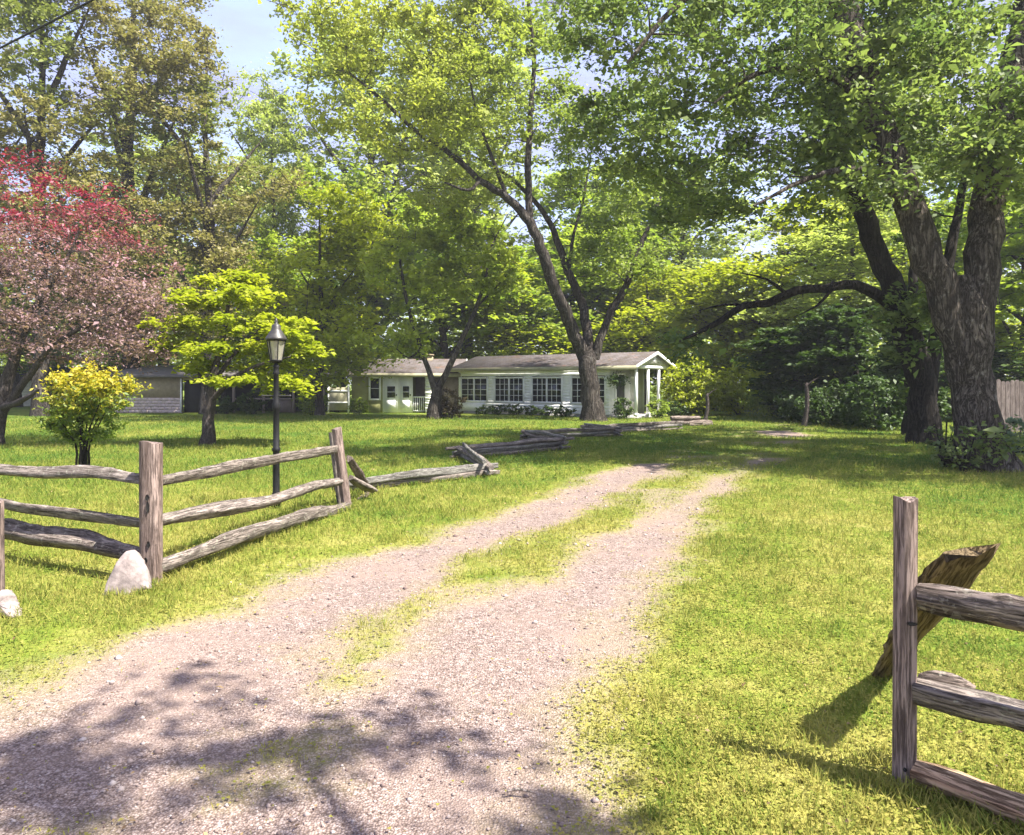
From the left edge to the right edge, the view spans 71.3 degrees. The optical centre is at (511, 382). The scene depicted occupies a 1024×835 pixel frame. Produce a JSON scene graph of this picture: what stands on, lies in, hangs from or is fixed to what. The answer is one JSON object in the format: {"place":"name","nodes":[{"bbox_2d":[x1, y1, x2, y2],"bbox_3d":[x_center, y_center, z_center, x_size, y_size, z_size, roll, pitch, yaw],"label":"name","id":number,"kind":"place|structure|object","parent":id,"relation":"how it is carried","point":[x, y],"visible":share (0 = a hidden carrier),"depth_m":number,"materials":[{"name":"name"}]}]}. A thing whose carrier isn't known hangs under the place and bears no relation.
{"place":"outdoors","nodes":[
{"label":"outdoors","id":0,"kind":"place"},
{"bbox_2d":[0,0,93,48],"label":"utility wire","id":1,"kind":"object","parent":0,"point":[48,23],"visible":1,"depth_m":15.84,"materials":[{"name":"black metal"}]},
{"bbox_2d":[0,424,811,834],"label":"driveway","id":2,"kind":"structure","parent":0,"point":[518,636],"depth_m":3.81,"materials":[{"name":"grey gravel"}]},
{"bbox_2d":[506,787,531,792],"bbox_3d":[0.030,1.682,2.952,0.107,0.016,0.019,0,0,2],"label":"stick","id":3,"kind":"object","parent":2,"relation":"on","point":[516,789],"visible":1,"depth_m":2.95,"materials":[{"name":"brown wood"}]},
{"bbox_2d":[0,0,1022,383],"label":"sky","id":4,"kind":"structure","parent":0,"point":[248,27],"materials":[{"name":"blue"}]},
{"bbox_2d":[0,384,1023,834],"bbox_3d":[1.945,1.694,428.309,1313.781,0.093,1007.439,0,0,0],"label":"lawn","id":5,"kind":"structure","parent":0,"point":[250,592],"depth_m":6.37,"materials":[{"name":"green plant"}]},
{"bbox_2d":[0,500,4,590],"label":"fence post","id":6,"kind":"object","parent":5,"relation":"on","point":[2,561],"visible":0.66,"depth_m":5.30,"materials":[{"name":"brown wood"}]},
{"bbox_2d":[0,1,84,281],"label":"sparse oak tree","id":7,"kind":"object","parent":5,"relation":"on","point":[21,48],"visible":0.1,"depth_m":52.38,"materials":[{"name":"green plant"}]},
{"bbox_2d":[0,236,118,406],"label":"broadleaf tree","id":8,"kind":"object","parent":5,"relation":"on","point":[25,369],"visible":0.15,"depth_m":50.01,"materials":[{"name":"green plant"}]},
{"bbox_2d":[20,367,108,405],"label":"shed","id":9,"kind":"structure","parent":5,"relation":"on","point":[26,391],"depth_m":52.08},
{"bbox_2d":[0,0,166,415],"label":"oak tree","id":10,"kind":"object","parent":5,"relation":"on","point":[36,13],"visible":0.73,"depth_m":35.93,"materials":[{"name":"green plant"}]},
{"bbox_2d":[29,356,152,464],"bbox_3d":[-7.647,0.615,12.910,1.862,2.227,1.724,0,0,32],"label":"nandina bush","id":11,"kind":"object","parent":5,"relation":"on","point":[99,385],"visible":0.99,"depth_m":12.81,"materials":[{"name":"yellow plant"}]},
{"bbox_2d":[68,384,113,413],"bbox_3d":[-21.870,0.863,37.075,2.149,2.128,2.431,0,0,-38],"label":"yard shrub","id":12,"kind":"object","parent":5,"relation":"on","point":[95,399],"visible":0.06,"depth_m":36.80,"materials":[{"name":"green plant"}]},
{"bbox_2d":[0,142,197,445],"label":"red maple tree","id":13,"kind":"object","parent":5,"relation":"on","point":[21,321],"visible":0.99,"depth_m":18.73,"materials":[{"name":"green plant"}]},
{"bbox_2d":[6,199,226,400],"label":"broadleaf tree","id":14,"kind":"object","parent":5,"relation":"on","point":[111,363],"visible":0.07,"depth_m":51.82,"materials":[{"name":"green plant"}]},
{"bbox_2d":[0,0,252,369],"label":"sparse oak tree","id":15,"kind":"object","parent":5,"relation":"on","point":[127,145],"visible":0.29,"depth_m":41.98,"materials":[{"name":"green plant"}]},
{"bbox_2d":[102,550,151,595],"bbox_3d":[-3.092,1.538,5.763,0.365,0.373,0.132,0,-14,-9],"label":"standing stone","id":16,"kind":"object","parent":5,"relation":"on","point":[130,570],"visible":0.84,"depth_m":5.71,"materials":[{"name":"white stone"}]},
{"bbox_2d":[57,96,267,364],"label":"pale leaf tree","id":17,"kind":"object","parent":5,"relation":"on","point":[94,138],"visible":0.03,"depth_m":57.38,"materials":[{"name":"green plant"}]},
{"bbox_2d":[0,427,351,585],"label":"split rail fence","id":18,"kind":"object","parent":5,"relation":"on","point":[151,480],"visible":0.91,"depth_m":6.55,"materials":[{"name":"brown wood"}]},
{"bbox_2d":[77,0,321,413],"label":"oak tree","id":19,"kind":"object","parent":5,"relation":"on","point":[211,211],"visible":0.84,"depth_m":38.27,"materials":[{"name":"green plant"}]},
{"bbox_2d":[105,365,341,412],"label":"outbuilding","id":20,"kind":"structure","parent":5,"relation":"on","point":[164,394],"depth_m":40.52,"materials":[{"name":"white paint"}]},
{"bbox_2d":[184,380,200,412],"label":"doorway","id":21,"kind":"structure","parent":20,"relation":"in","point":[191,391],"depth_m":40.80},
{"bbox_2d":[215,395,237,413],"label":"yard shrub","id":22,"kind":"object","parent":5,"relation":"on","point":[226,405],"visible":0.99,"depth_m":38.74,"materials":[{"name":"green plant"}]},
{"bbox_2d":[134,268,336,445],"bbox_3d":[-7.435,-0.687,19.179,5.211,4.954,3.963,0,0,0],"label":"dogwood tree","id":23,"kind":"object","parent":5,"relation":"on","point":[237,289],"visible":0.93,"depth_m":19.05,"materials":[{"name":"green plant"}]},
{"bbox_2d":[154,132,318,398],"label":"pale leaf tree","id":24,"kind":"object","parent":5,"relation":"on","point":[248,240],"visible":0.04,"depth_m":60.27,"materials":[{"name":"green plant"}]},
{"bbox_2d":[165,228,330,365],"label":"broadleaf tree","id":25,"kind":"object","parent":5,"relation":"on","point":[273,241],"visible":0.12,"depth_m":44.88,"materials":[{"name":"green plant"}]},
{"bbox_2d":[236,389,271,414],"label":"yard shrub","id":26,"kind":"object","parent":5,"relation":"on","point":[253,406],"visible":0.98,"depth_m":38.36,"materials":[{"name":"green plant"}]},
{"bbox_2d":[219,65,328,345],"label":"pale leaf tree","id":27,"kind":"object","parent":5,"relation":"on","point":[272,114],"visible":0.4,"depth_m":53.09,"materials":[{"name":"green plant"}]},
{"bbox_2d":[261,318,290,507],"bbox_3d":[-3.201,0.398,9.700,0.305,2.570,0.292,0,0,44],"label":"lamp post","id":28,"kind":"object","parent":5,"relation":"on","point":[275,334],"visible":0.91,"depth_m":9.66,"materials":[{"name":"black metal"}]},
{"bbox_2d":[291,385,329,414],"bbox_3d":[-10.528,0.863,37.486,1.835,1.788,1.913,0,0,16],"label":"yard shrub","id":29,"kind":"object","parent":5,"relation":"on","point":[307,407],"visible":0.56,"depth_m":37.20,"materials":[{"name":"green plant"}]},
{"bbox_2d":[233,182,404,414],"bbox_3d":[-9.869,-4.415,36.525,8.830,12.577,9.029,0,0,-5],"label":"yellow leaf tree","id":30,"kind":"object","parent":5,"relation":"on","point":[313,294],"visible":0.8,"depth_m":35.78,"materials":[{"name":"green plant"}]},
{"bbox_2d":[287,279,375,411],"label":"evergreen tree","id":31,"kind":"object","parent":5,"relation":"on","point":[332,385],"visible":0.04,"depth_m":41.84,"materials":[{"name":"green plant"}]},
{"bbox_2d":[328,385,348,412],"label":"gate panel","id":32,"kind":"structure","parent":5,"relation":"on","point":[339,399],"depth_m":40.17,"materials":[{"name":"paint"}]},
{"bbox_2d":[265,161,436,362],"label":"broadleaf tree","id":33,"kind":"object","parent":5,"relation":"on","point":[385,301],"visible":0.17,"depth_m":52.89,"materials":[{"name":"green plant"}]},
{"bbox_2d":[347,397,369,414],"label":"yard shrub","id":34,"kind":"object","parent":5,"relation":"on","point":[361,407],"visible":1,"depth_m":38.31,"materials":[{"name":"green plant"}]},
{"bbox_2d":[230,1,504,338],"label":"pale leaf tree","id":35,"kind":"object","parent":5,"relation":"on","point":[380,168],"visible":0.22,"depth_m":55.74,"materials":[{"name":"green plant"}]},
{"bbox_2d":[346,190,531,418],"bbox_3d":[-3.318,-3.552,33.182,8.544,10.765,5.706,0,0,0],"label":"yard tree","id":36,"kind":"object","parent":5,"relation":"on","point":[427,281],"visible":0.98,"depth_m":32.50,"materials":[{"name":"green plant"}]},
{"bbox_2d":[351,202,552,359],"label":"broadleaf tree","id":37,"kind":"object","parent":5,"relation":"on","point":[444,323],"visible":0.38,"depth_m":47.82,"materials":[{"name":"green plant"}]},
{"bbox_2d":[440,387,467,418],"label":"dark shrub","id":38,"kind":"object","parent":5,"relation":"on","point":[446,408],"visible":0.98,"depth_m":33.03,"materials":[{"name":"green plant"}]},
{"bbox_2d":[375,13,565,352],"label":"pale leaf tree","id":39,"kind":"object","parent":5,"relation":"on","point":[519,67],"visible":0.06,"depth_m":58.09,"materials":[{"name":"green plant"}]},
{"bbox_2d":[257,0,691,421],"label":"forked tree","id":40,"kind":"object","parent":5,"relation":"on","point":[468,56],"visible":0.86,"depth_m":30.31,"materials":[{"name":"green plant"}]},
{"bbox_2d":[475,404,490,413],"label":"foundation shrub","id":41,"kind":"object","parent":5,"relation":"on","point":[485,411],"visible":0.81,"depth_m":38.58,"materials":[{"name":"green plant"}]},
{"bbox_2d":[487,404,506,414],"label":"foundation shrub","id":42,"kind":"object","parent":5,"relation":"on","point":[492,410],"visible":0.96,"depth_m":37.99,"materials":[{"name":"green plant"}]},
{"bbox_2d":[418,257,595,358],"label":"yellow leaf tree","id":43,"kind":"object","parent":5,"relation":"on","point":[511,334],"visible":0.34,"depth_m":49.31,"materials":[{"name":"green plant"}]},
{"bbox_2d":[332,421,683,499],"bbox_3d":[0.802,1.453,18.414,3.047,0.912,18.360,0,0,27],"label":"zigzag fence","id":44,"kind":"object","parent":5,"relation":"on","point":[554,439],"visible":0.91,"depth_m":16.27,"materials":[{"name":"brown wood"}]},
{"bbox_2d":[0,442,1018,834],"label":"fallen leaves","id":45,"kind":"object","parent":5,"relation":"on","point":[470,688],"depth_m":5.10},
{"bbox_2d":[0,165,1021,398],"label":"woods","id":46,"kind":"object","parent":5,"relation":"on","point":[350,378],"visible":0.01,"depth_m":69.11,"materials":[{"name":"green plant"}]},
{"bbox_2d":[346,351,676,418],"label":"house","id":47,"kind":"structure","parent":5,"relation":"on","point":[541,381],"depth_m":38.71,"materials":[{"name":"white paint"}]},
{"bbox_2d":[369,377,380,399],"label":"window","id":48,"kind":"structure","parent":47,"relation":"in","point":[374,389],"depth_m":41.02,"materials":[{"name":"white paint"}]},
{"bbox_2d":[385,378,397,411],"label":"door","id":49,"kind":"structure","parent":47,"relation":"in","point":[391,384],"depth_m":40.95,"materials":[{"name":"white paint"}]},
{"bbox_2d":[400,378,411,411],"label":"door","id":50,"kind":"structure","parent":47,"relation":"in","point":[405,383],"depth_m":40.95,"materials":[{"name":"white paint"}]},
{"bbox_2d":[460,377,487,401],"bbox_3d":[-2.126,0.365,40.001,1.990,1.390,0.120,0,0,36],"label":"window","id":51,"kind":"structure","parent":47,"relation":"in","point":[475,389],"depth_m":39.98,"materials":[{"name":"white paint"}]},
{"bbox_2d":[494,377,523,402],"bbox_3d":[-0.164,0.365,38.575,2.040,1.390,0.120,0,0,36],"label":"window","id":52,"kind":"structure","parent":47,"relation":"in","point":[506,389],"depth_m":38.55,"materials":[{"name":"white paint"}]},
{"bbox_2d":[531,377,562,403],"bbox_3d":[1.806,0.365,37.144,1.970,1.390,0.120,0,0,36],"label":"window","id":53,"kind":"structure","parent":47,"relation":"in","point":[543,389],"depth_m":37.11,"materials":[{"name":"white paint"}]},
{"bbox_2d":[570,376,605,404],"bbox_3d":[3.800,0.365,35.695,2.040,1.390,0.120,0,0,36],"label":"window","id":54,"kind":"structure","parent":47,"relation":"in","point":[575,383],"depth_m":36.05,"materials":[{"name":"white paint"}]},
{"bbox_2d":[600,370,630,391],"bbox_3d":[5.101,-0.150,34.396,1.683,1.124,1.304,0,0,0],"label":"hanging basket","id":55,"kind":"object","parent":47,"relation":"hanging from","point":[617,380],"visible":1,"depth_m":34.39,"materials":[{"name":"green plant"}]},
{"bbox_2d":[614,373,625,414],"bbox_3d":[5.446,0.540,35.810,0.126,2.100,1.140,0,0,36],"label":"door","id":56,"kind":"structure","parent":47,"relation":"in","point":[618,392],"depth_m":35.82,"materials":[{"name":"white paint"}]},
{"bbox_2d":[629,376,638,402],"bbox_3d":[6.314,0.340,37.095,0.120,1.380,0.980,0,0,36],"label":"window","id":57,"kind":"structure","parent":47,"relation":"in","point":[630,377],"depth_m":36.95,"materials":[{"name":"white paint"}]},
{"bbox_2d":[504,403,523,414],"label":"foundation shrub","id":58,"kind":"object","parent":5,"relation":"on","point":[516,411],"visible":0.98,"depth_m":37.30,"materials":[{"name":"green plant"}]},
{"bbox_2d":[523,405,540,414],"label":"foundation shrub","id":59,"kind":"object","parent":5,"relation":"on","point":[532,412],"visible":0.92,"depth_m":36.71,"materials":[{"name":"green plant"}]},
{"bbox_2d":[535,405,556,415],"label":"foundation shrub","id":60,"kind":"object","parent":5,"relation":"on","point":[542,411],"visible":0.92,"depth_m":36.17,"materials":[{"name":"green plant"}]},
{"bbox_2d":[553,405,576,416],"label":"foundation shrub","id":61,"kind":"object","parent":5,"relation":"on","point":[560,411],"visible":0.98,"depth_m":35.54,"materials":[{"name":"green plant"}]},
{"bbox_2d":[455,219,693,377],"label":"broadleaf tree","id":62,"kind":"object","parent":5,"relation":"on","point":[553,319],"visible":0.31,"depth_m":52.53,"materials":[{"name":"green plant"}]},
{"bbox_2d":[507,149,704,352],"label":"broadleaf tree","id":63,"kind":"object","parent":5,"relation":"on","point":[548,206],"visible":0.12,"depth_m":59.88,"materials":[{"name":"green plant"}]},
{"bbox_2d":[612,397,634,418],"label":"porch shrub","id":64,"kind":"object","parent":5,"relation":"on","point":[618,406],"visible":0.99,"depth_m":33.59,"materials":[{"name":"green plant"}]},
{"bbox_2d":[552,260,747,406],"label":"yellow leaf tree","id":65,"kind":"object","parent":5,"relation":"on","point":[643,304],"visible":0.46,"depth_m":49.22,"materials":[{"name":"green plant"}]},
{"bbox_2d":[645,399,669,417],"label":"porch shrub","id":66,"kind":"object","parent":5,"relation":"on","point":[660,412],"visible":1,"depth_m":34.41,"materials":[{"name":"green plant"}]},
{"bbox_2d":[666,401,688,415],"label":"porch shrub","id":67,"kind":"object","parent":5,"relation":"on","point":[676,410],"visible":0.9,"depth_m":35.76,"materials":[{"name":"green plant"}]},
{"bbox_2d":[674,421,702,426],"bbox_3d":[6.633,1.597,27.635,1.537,0.235,0.250,0,0,-11],"label":"log","id":68,"kind":"object","parent":5,"relation":"on","point":[685,423],"visible":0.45,"depth_m":27.57,"materials":[{"name":"brown wood"}]},
{"bbox_2d":[670,416,700,420],"bbox_3d":[6.730,1.394,27.727,1.259,0.250,0.254,0,0,-16],"label":"log","id":69,"kind":"object","parent":68,"relation":"on","point":[681,418],"visible":0.95,"depth_m":27.63,"materials":[{"name":"brown wood"}]},
{"bbox_2d":[650,352,729,415],"bbox_3d":[9.139,0.243,37.017,3.985,3.710,3.580,0,0,0],"label":"edge bush","id":70,"kind":"object","parent":5,"relation":"on","point":[690,401],"visible":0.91,"depth_m":36.56,"materials":[{"name":"green plant"}]},
{"bbox_2d":[599,148,783,402],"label":"pale leaf tree","id":71,"kind":"object","parent":5,"relation":"on","point":[703,253],"visible":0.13,"depth_m":56.96,"materials":[{"name":"green plant"}]},
{"bbox_2d":[689,420,712,425],"bbox_3d":[7.326,1.557,27.809,1.084,0.258,0.235,0,0,-22],"label":"log","id":72,"kind":"object","parent":5,"relation":"on","point":[706,422],"visible":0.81,"depth_m":27.73,"materials":[{"name":"brown wood"}]},
{"bbox_2d":[703,389,715,419],"bbox_3d":[8.697,1.037,31.487,0.649,1.600,0.221,0,0,4],"label":"broken trunk","id":73,"kind":"object","parent":5,"relation":"on","point":[707,408],"visible":0.86,"depth_m":31.43,"materials":[{"name":"brown plant"}]},
{"bbox_2d":[673,341,748,410],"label":"edge bush","id":74,"kind":"object","parent":5,"relation":"on","point":[715,362],"visible":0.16,"depth_m":43.60,"materials":[{"name":"green plant"}]},
{"bbox_2d":[631,250,807,409],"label":"yellow leaf tree","id":75,"kind":"object","parent":5,"relation":"on","point":[702,298],"visible":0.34,"depth_m":43.77,"materials":[{"name":"green plant"}]},
{"bbox_2d":[707,362,769,414],"bbox_3d":[12.030,0.357,37.903,3.956,3.352,3.342,0,0,0],"label":"edge bush","id":76,"kind":"object","parent":5,"relation":"on","point":[735,394],"visible":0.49,"depth_m":37.45,"materials":[{"name":"green plant"}]},
{"bbox_2d":[531,0,1023,473],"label":"maple tree","id":77,"kind":"object","parent":5,"relation":"on","point":[962,308],"visible":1,"depth_m":14.16,"materials":[{"name":"green plant"}]},
{"bbox_2d":[730,325,847,418],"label":"evergreen tree","id":78,"kind":"object","parent":5,"relation":"on","point":[769,357],"visible":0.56,"depth_m":32.12,"materials":[{"name":"green plant"}]},
{"bbox_2d":[680,194,902,386],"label":"yellow leaf tree","id":79,"kind":"object","parent":5,"relation":"on","point":[780,274],"visible":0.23,"depth_m":41.76,"materials":[{"name":"green plant"}]},
{"bbox_2d":[597,0,1012,444],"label":"leaning tree","id":80,"kind":"object","parent":5,"relation":"on","point":[917,355],"visible":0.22,"depth_m":19.36,"materials":[{"name":"green plant"}]},
{"bbox_2d":[772,388,837,421],"bbox_3d":[12.372,1.070,30.025,2.526,1.734,2.421,0,0,0],"label":"shade shrub","id":81,"kind":"object","parent":5,"relation":"on","point":[790,410],"visible":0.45,"depth_m":29.86,"materials":[{"name":"green plant"}]},
{"bbox_2d":[801,378,817,426],"bbox_3d":[11.225,0.786,26.985,0.639,1.990,0.215,0,0,6],"label":"broken trunk","id":82,"kind":"object","parent":5,"relation":"on","point":[805,414],"visible":0.89,"depth_m":26.93,"materials":[{"name":"brown plant"}]},
{"bbox_2d":[794,378,866,426],"bbox_3d":[12.378,0.840,27.503,2.882,2.058,2.706,0,0,23],"label":"shade shrub","id":83,"kind":"object","parent":5,"relation":"on","point":[824,402],"visible":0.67,"depth_m":27.29,"materials":[{"name":"green plant"}]},
{"bbox_2d":[716,172,950,369],"bbox_3d":[17.660,-4.340,37.513,13.713,12.281,12.075,0,0,-6],"label":"pale leaf tree","id":84,"kind":"object","parent":5,"relation":"on","point":[844,237],"visible":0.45,"depth_m":35.76,"materials":[{"name":"green plant"}]},
{"bbox_2d":[783,303,884,414],"bbox_3d":[14.479,-0.822,30.802,5.345,5.268,5.347,0,0,40],"label":"evergreen tree","id":85,"kind":"object","parent":5,"relation":"on","point":[841,343],"visible":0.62,"depth_m":30.36,"materials":[{"name":"green plant"}]},
{"bbox_2d":[838,375,904,430],"bbox_3d":[13.115,0.802,25.579,2.658,2.225,2.487,0,0,0],"label":"shade shrub","id":86,"kind":"object","parent":5,"relation":"on","point":[883,416],"visible":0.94,"depth_m":25.34,"materials":[{"name":"green plant"}]},
{"bbox_2d":[841,313,951,425],"bbox_3d":[15.063,-0.459,27.791,4.152,4.491,4.153,0,0,25],"label":"evergreen tree","id":87,"kind":"object","parent":5,"relation":"on","point":[889,371],"visible":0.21,"depth_m":27.34,"materials":[{"name":"green plant"}]},
{"bbox_2d":[787,64,1020,359],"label":"pale leaf tree","id":88,"kind":"object","parent":5,"relation":"on","point":[945,121],"visible":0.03,"depth_m":47.71,"materials":[{"name":"green plant"}]},
{"bbox_2d":[849,125,974,434],"bbox_3d":[13.267,-3.226,23.145,4.095,10.196,4.343,0,0,34],"label":"slender tree","id":89,"kind":"object","parent":5,"relation":"on","point":[904,390],"visible":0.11,"depth_m":23.19,"materials":[{"name":"green plant"}]},
{"bbox_2d":[846,258,1021,416],"bbox_3d":[21.805,-2.252,36.567,10.217,8.180,10.446,0,0,9],"label":"yellow leaf tree","id":90,"kind":"object","parent":5,"relation":"on","point":[874,278],"visible":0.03,"depth_m":34.97,"materials":[{"name":"green plant"}]},
{"bbox_2d":[872,543,1000,679],"bbox_3d":[2.056,1.198,3.622,0.273,0.090,1.598,0,-43,10],"label":"broken slab","id":91,"kind":"object","parent":5,"relation":"on","point":[963,567],"depth_m":3.24,"materials":[{"name":"brown wood"}]},
{"bbox_2d":[924,409,954,466],"bbox_3d":[8.808,1.134,14.531,0.803,1.252,0.870,0,0,0],"label":"trunk sprout","id":92,"kind":"object","parent":5,"relation":"on","point":[949,419],"visible":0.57,"depth_m":14.47,"materials":[{"name":"green plant"}]},
{"bbox_2d":[890,58,1021,379],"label":"pale leaf tree","id":93,"kind":"object","parent":5,"relation":"on","point":[957,188],"visible":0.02,"depth_m":43.19,"materials":[{"name":"green plant"}]},
{"bbox_2d":[889,154,1023,376],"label":"broadleaf tree","id":94,"kind":"object","parent":5,"relation":"on","point":[1012,248],"visible":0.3,"depth_m":31.90,"materials":[{"name":"green plant"}]},
{"bbox_2d":[892,495,1023,826],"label":"split rail fence","id":95,"kind":"object","parent":5,"relation":"on","point":[952,694],"visible":0.91,"depth_m":2.94,"materials":[{"name":"brown wood"}]},
{"bbox_2d":[945,425,987,473],"bbox_3d":[8.554,1.276,13.550,0.751,0.980,0.598,0,0,13],"label":"trunk sprout","id":96,"kind":"object","parent":5,"relation":"on","point":[956,450],"visible":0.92,"depth_m":13.53,"materials":[{"name":"green plant"}]},
{"bbox_2d":[938,348,1023,417],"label":"evergreen tree","id":97,"kind":"object","parent":5,"relation":"on","point":[1000,367],"visible":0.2,"depth_m":30.87,"materials":[{"name":"green plant"}]},
{"bbox_2d":[996,379,1023,431],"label":"board fence","id":98,"kind":"object","parent":5,"relation":"on","point":[1010,396],"visible":0.61,"depth_m":24.50,"materials":[{"name":"brown wood"}]},
{"bbox_2d":[1005,417,1023,453],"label":"bush","id":99,"kind":"object","parent":5,"relation":"on","point":[1011,420],"visible":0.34,"depth_m":17.03,"materials":[{"name":"green plant"}]}
]}

